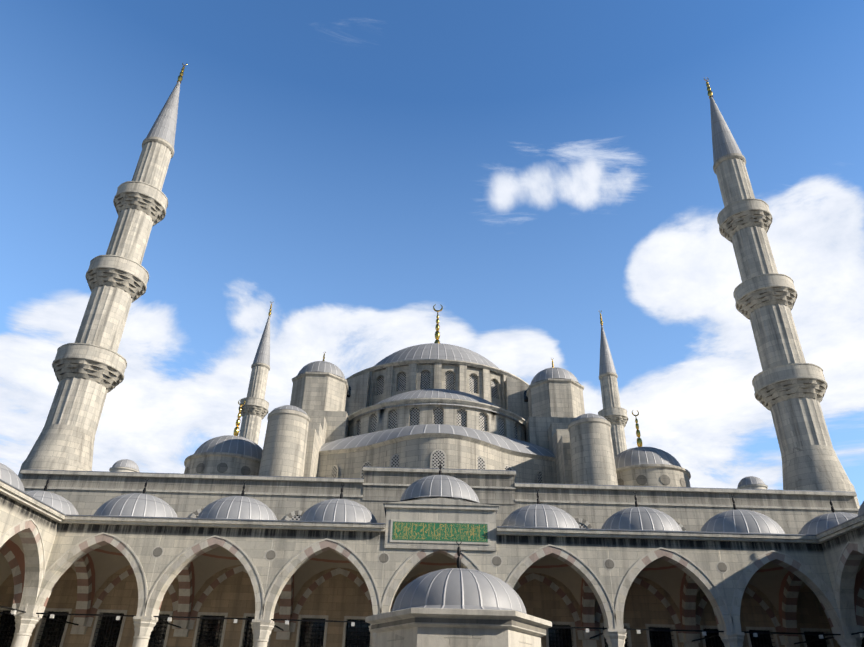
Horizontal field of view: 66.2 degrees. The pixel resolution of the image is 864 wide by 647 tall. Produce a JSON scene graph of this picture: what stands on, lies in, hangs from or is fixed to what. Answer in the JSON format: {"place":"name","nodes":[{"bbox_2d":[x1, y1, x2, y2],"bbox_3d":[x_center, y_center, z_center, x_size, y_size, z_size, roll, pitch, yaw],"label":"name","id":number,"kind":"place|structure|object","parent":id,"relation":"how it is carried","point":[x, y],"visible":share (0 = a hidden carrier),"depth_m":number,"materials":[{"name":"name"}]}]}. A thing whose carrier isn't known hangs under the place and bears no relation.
{"place":"outdoors","nodes":[
{"label":"outdoors","id":0,"kind":"place"},
{"bbox_2d":[0,459,863,646],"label":"mosque wall","id":1,"kind":"structure","parent":0,"point":[339,597],"depth_m":43.47,"materials":[{"name":"grey stone"}]},
{"bbox_2d":[0,0,863,505],"label":"sky","id":2,"kind":"structure","parent":0,"point":[529,171],"materials":[{"name":"blue"}]},
{"label":"ground","id":3,"kind":"structure","parent":0,"visible":0},
{"bbox_2d":[0,463,65,613],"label":"arcade","id":4,"kind":"object","parent":3,"relation":"on","point":[29,524],"visible":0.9,"depth_m":36.23,"materials":[{"name":"stone"}]},
{"bbox_2d":[18,63,186,479],"bbox_3d":[-28.187,-1.313,57.782,5.440,64.042,5.440,2,-30,0],"label":"minaret","id":5,"kind":"object","parent":3,"relation":"on","point":[89,365],"visible":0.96,"depth_m":56.04,"materials":[{"name":"stone"}]},
{"bbox_2d":[239,301,271,444],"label":"minaret","id":6,"kind":"object","parent":3,"relation":"on","point":[254,411],"visible":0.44,"depth_m":107.09,"materials":[{"name":"stone"}]},
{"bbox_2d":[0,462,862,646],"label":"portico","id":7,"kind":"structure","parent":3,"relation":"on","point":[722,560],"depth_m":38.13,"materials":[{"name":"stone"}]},
{"bbox_2d":[184,304,690,486],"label":"mosque hall","id":8,"kind":"structure","parent":3,"relation":"on","point":[434,404],"depth_m":57.17,"materials":[{"name":"grey stone"}]},
{"bbox_2d":[365,540,551,646],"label":"ablution fountain","id":9,"kind":"object","parent":3,"relation":"on","point":[458,606],"visible":1,"depth_m":17.35,"materials":[{"name":"stone"}]},
{"bbox_2d":[598,311,627,456],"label":"minaret","id":10,"kind":"object","parent":3,"relation":"on","point":[613,412],"visible":0.25,"depth_m":107.65,"materials":[{"name":"stone"}]},
{"bbox_2d":[704,77,859,508],"bbox_3d":[29.791,0.292,57.933,5.440,64.042,5.440,2,-30,0],"label":"minaret","id":11,"kind":"object","parent":3,"relation":"on","point":[790,384],"visible":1,"depth_m":56.22,"materials":[{"name":"stone"}]},
{"bbox_2d":[815,501,863,636],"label":"arcade","id":12,"kind":"object","parent":3,"relation":"on","point":[842,545],"visible":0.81,"depth_m":36.47,"materials":[{"name":"stone"}]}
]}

